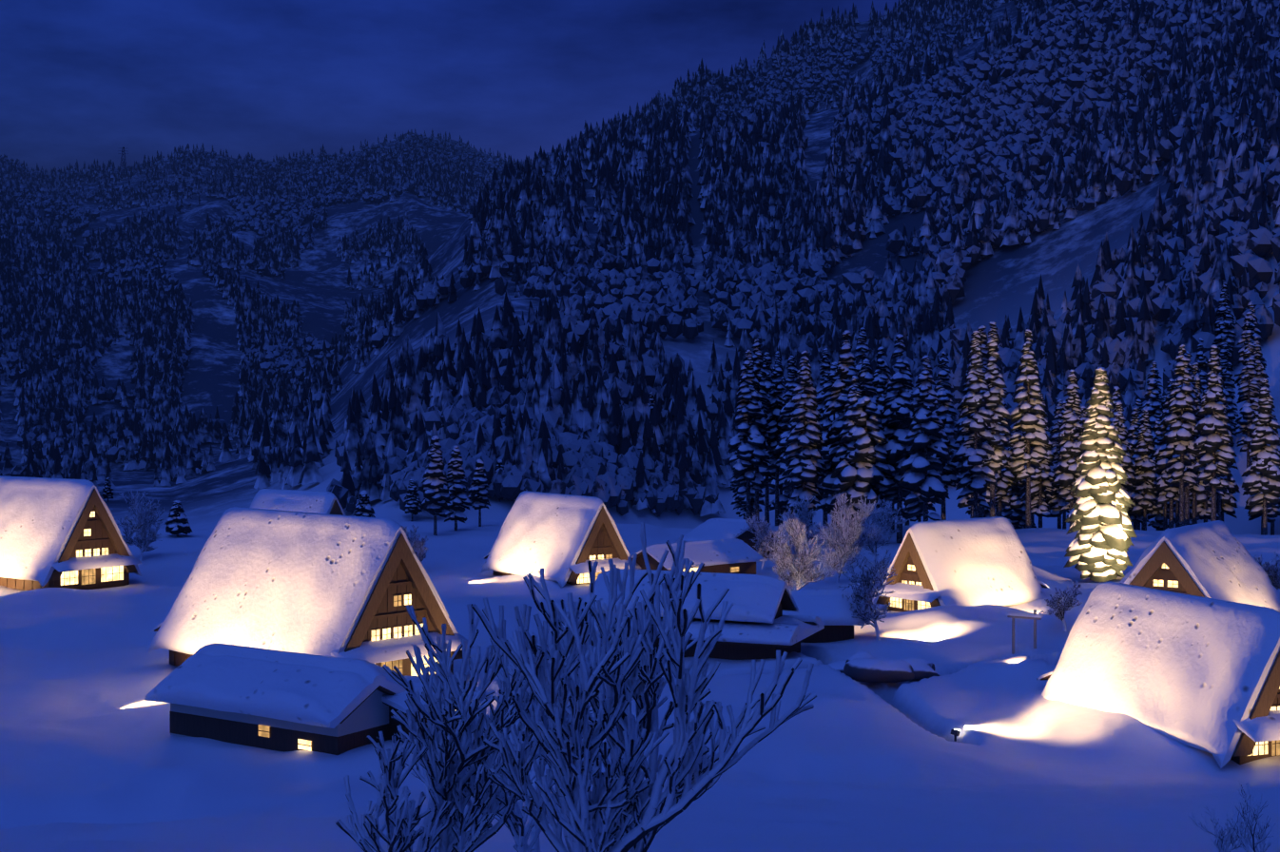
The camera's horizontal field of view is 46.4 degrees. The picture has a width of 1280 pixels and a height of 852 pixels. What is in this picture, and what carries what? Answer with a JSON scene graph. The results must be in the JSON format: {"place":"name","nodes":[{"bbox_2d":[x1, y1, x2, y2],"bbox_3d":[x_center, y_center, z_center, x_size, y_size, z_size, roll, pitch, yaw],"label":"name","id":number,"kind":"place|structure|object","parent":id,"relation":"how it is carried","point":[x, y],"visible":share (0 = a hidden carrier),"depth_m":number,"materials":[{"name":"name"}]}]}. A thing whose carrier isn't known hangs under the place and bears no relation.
{"place":"outdoors","nodes":[
{"label":"outdoors","id":0,"kind":"place"},
{"bbox_2d":[0,475,142,590],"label":"house","id":1,"kind":"structure","parent":0,"point":[60,533],"depth_m":180.53,"materials":[{"name":"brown wood"}]},
{"bbox_2d":[144,642,406,755],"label":"shed","id":2,"kind":"structure","parent":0,"point":[268,699],"depth_m":94.34,"materials":[{"name":"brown wood"}]},
{"bbox_2d":[0,0,901,175],"label":"sky","id":3,"kind":"structure","parent":0,"point":[83,81],"materials":[{"name":"blue"}]},
{"bbox_2d":[0,0,1279,851],"bbox_3d":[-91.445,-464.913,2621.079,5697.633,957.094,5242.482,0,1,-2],"label":"terrain","id":4,"kind":"structure","parent":0,"point":[94,756],"depth_m":115.20,"materials":[{"name":"white snow"}]},
{"bbox_2d":[117,146,126,167],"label":"power pylon","id":5,"kind":"object","parent":4,"relation":"on","point":[122,156],"visible":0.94,"depth_m":3256.66,"materials":[{"name":"grey metal"}]},
{"bbox_2d":[115,489,165,561],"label":"frosty tree","id":6,"kind":"object","parent":4,"relation":"on","point":[145,541],"visible":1,"depth_m":207.52,"materials":[{"name":"plant"}]},
{"bbox_2d":[249,488,345,515],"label":"house","id":7,"kind":"structure","parent":4,"relation":"on","point":[312,501],"depth_m":210.02,"materials":[{"name":"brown wood"}]},
{"bbox_2d":[148,506,474,676],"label":"house","id":8,"kind":"structure","parent":4,"relation":"on","point":[351,587],"depth_m":117.11,"materials":[{"name":"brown wood"}]},
{"bbox_2d":[25,391,718,536],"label":"conifer trees","id":9,"kind":"object","parent":4,"relation":"on","point":[441,490],"visible":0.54,"depth_m":259.30,"materials":[{"name":"green plant"}]},
{"bbox_2d":[401,523,428,562],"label":"frosty tree","id":10,"kind":"object","parent":4,"relation":"on","point":[416,547],"visible":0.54,"depth_m":198.27,"materials":[{"name":"white plant"}]},
{"bbox_2d":[381,675,493,741],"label":"annex","id":11,"kind":"object","parent":4,"relation":"on","point":[396,702],"visible":0.17,"depth_m":94.66,"materials":[{"name":"brown wood"}]},
{"bbox_2d":[335,603,549,851],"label":"tree","id":12,"kind":"object","parent":4,"relation":"on","point":[449,732],"visible":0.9,"depth_m":17.33,"materials":[{"name":"brown plant"}]},
{"bbox_2d":[396,635,572,851],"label":"shrub","id":13,"kind":"object","parent":4,"relation":"on","point":[424,780],"visible":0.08,"depth_m":22.40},
{"bbox_2d":[326,390,718,516],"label":"conifer trees","id":14,"kind":"object","parent":4,"relation":"on","point":[604,471],"visible":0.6,"depth_m":410.50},
{"bbox_2d":[340,354,726,516],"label":"conifer trees","id":15,"kind":"object","parent":4,"relation":"on","point":[539,455],"visible":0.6,"depth_m":405.18,"materials":[{"name":"green plant"}]},
{"bbox_2d":[485,610,598,851],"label":"shrub","id":16,"kind":"object","parent":4,"relation":"on","point":[515,823],"visible":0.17,"depth_m":20.97,"materials":[{"name":"plant"}]},
{"bbox_2d":[480,490,641,587],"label":"house","id":17,"kind":"structure","parent":4,"relation":"on","point":[562,540],"depth_m":184.22,"materials":[{"name":"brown wood"}]},
{"bbox_2d":[0,0,1279,489],"bbox_3d":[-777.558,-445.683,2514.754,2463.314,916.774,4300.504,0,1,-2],"label":"mountain forest","id":18,"kind":"object","parent":4,"relation":"on","point":[652,169],"visible":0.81,"depth_m":716.88,"materials":[{"name":"green plant"}]},
{"bbox_2d":[0,0,1279,484],"bbox_3d":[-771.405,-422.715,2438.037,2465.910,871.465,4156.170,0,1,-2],"label":"forest trees","id":19,"kind":"object","parent":4,"relation":"on","point":[1018,106],"visible":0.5,"depth_m":670.85,"materials":[{"name":"green plant"}]},
{"bbox_2d":[471,583,816,851],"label":"tree","id":20,"kind":"object","parent":4,"relation":"on","point":[592,826],"visible":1,"depth_m":13.59,"materials":[{"name":"brown plant"}]},
{"bbox_2d":[523,523,765,851],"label":"tree","id":21,"kind":"object","parent":4,"relation":"on","point":[645,684],"visible":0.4,"depth_m":16.32,"materials":[{"name":"plant"}]},
{"bbox_2d":[559,568,824,659],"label":"long house","id":22,"kind":"structure","parent":4,"relation":"on","point":[758,624],"depth_m":125.96,"materials":[{"name":"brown wood"}]},
{"bbox_2d":[631,538,767,574],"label":"house","id":23,"kind":"structure","parent":4,"relation":"on","point":[733,555],"depth_m":186.26,"materials":[{"name":"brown wood"}]},
{"bbox_2d":[676,518,782,554],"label":"house","id":24,"kind":"structure","parent":4,"relation":"on","point":[713,529],"depth_m":216.62,"materials":[{"name":"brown wood"}]},
{"bbox_2d":[739,511,786,569],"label":"frosty tree","id":25,"kind":"object","parent":4,"relation":"on","point":[763,537],"visible":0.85,"depth_m":199.78,"materials":[{"name":"white plant"}]},
{"bbox_2d":[775,495,828,549],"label":"frosty tree","id":26,"kind":"object","parent":4,"relation":"on","point":[803,518],"visible":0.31,"depth_m":223.50,"materials":[{"name":"white plant"}]},
{"bbox_2d":[762,516,846,590],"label":"frosty tree","id":27,"kind":"object","parent":4,"relation":"on","point":[802,563],"visible":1,"depth_m":167.66,"materials":[{"name":"white plant"}]},
{"bbox_2d":[782,589,864,642],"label":"side shed","id":28,"kind":"structure","parent":4,"relation":"on","point":[830,610],"depth_m":134.82,"materials":[{"name":"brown wood"}]},
{"bbox_2d":[828,660,846,673],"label":"rock","id":29,"kind":"object","parent":4,"relation":"on","point":[839,666],"visible":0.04,"depth_m":119.22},
{"bbox_2d":[808,492,885,582],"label":"frosty tree","id":30,"kind":"object","parent":4,"relation":"on","point":[843,541],"visible":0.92,"depth_m":183.19,"materials":[{"name":"white plant"}]},
{"bbox_2d":[845,651,874,662],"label":"rock","id":31,"kind":"object","parent":4,"relation":"on","point":[860,654],"visible":0.29,"depth_m":119.24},
{"bbox_2d":[837,545,897,640],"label":"frosty tree","id":32,"kind":"object","parent":4,"relation":"on","point":[862,601],"visible":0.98,"depth_m":133.28,"materials":[{"name":"white plant"}]},
{"bbox_2d":[843,658,914,682],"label":"rock","id":33,"kind":"object","parent":4,"relation":"on","point":[878,670],"visible":0.94,"depth_m":114.00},
{"bbox_2d":[848,498,911,563],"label":"frosty tree","id":34,"kind":"object","parent":4,"relation":"on","point":[877,517],"visible":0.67,"depth_m":211.31,"materials":[{"name":"white plant"}]},
{"bbox_2d":[900,657,939,680],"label":"rock","id":35,"kind":"object","parent":4,"relation":"on","point":[922,669],"visible":0.52,"depth_m":117.41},
{"bbox_2d":[950,728,960,741],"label":"ground lamp","id":36,"kind":"object","parent":4,"relation":"on","point":[955,732],"visible":0.93,"depth_m":100.03,"materials":[{"name":"grey metal"}]},
{"bbox_2d":[872,516,1049,611],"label":"house","id":37,"kind":"structure","parent":4,"relation":"on","point":[969,562],"depth_m":158.18,"materials":[{"name":"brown wood"}]},
{"bbox_2d":[727,282,1279,545],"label":"conifer trees","id":38,"kind":"object","parent":4,"relation":"on","point":[854,439],"visible":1,"depth_m":283.55,"materials":[{"name":"green plant"}]},
{"bbox_2d":[1005,609,1043,654],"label":"gate","id":39,"kind":"structure","parent":4,"relation":"on","point":[1035,616],"depth_m":128.71,"materials":[{"name":"beige wood"}]},
{"bbox_2d":[1038,580,1082,631],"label":"frosty tree","id":40,"kind":"object","parent":4,"relation":"on","point":[1062,603],"visible":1,"depth_m":134.12,"materials":[{"name":"white plant"}]},
{"bbox_2d":[1063,367,1137,581],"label":"illuminated conifer tree","id":41,"kind":"object","parent":4,"relation":"on","point":[1098,518],"visible":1,"depth_m":184.87,"materials":[{"name":"white plant"}]},
{"bbox_2d":[1036,581,1279,768],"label":"house","id":42,"kind":"structure","parent":4,"relation":"on","point":[1199,672],"depth_m":95.42,"materials":[{"name":"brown wood"}]},
{"bbox_2d":[1119,520,1279,612],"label":"house","id":43,"kind":"structure","parent":4,"relation":"on","point":[1213,559],"depth_m":141.66,"materials":[{"name":"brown wood"}]},
{"bbox_2d":[1188,806,1250,851],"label":"shrub","id":44,"kind":"object","parent":4,"relation":"on","point":[1221,838],"visible":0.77,"depth_m":29.73,"materials":[{"name":"plant"}]},
{"bbox_2d":[1226,781,1275,851],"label":"shrub","id":45,"kind":"object","parent":4,"relation":"on","point":[1261,838],"visible":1,"depth_m":28.83,"materials":[{"name":"plant"}]},
{"bbox_2d":[1254,551,1279,589],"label":"frosty tree","id":46,"kind":"object","parent":4,"relation":"on","point":[1272,572],"visible":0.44,"depth_m":155.06,"materials":[{"name":"white plant"}]}
]}

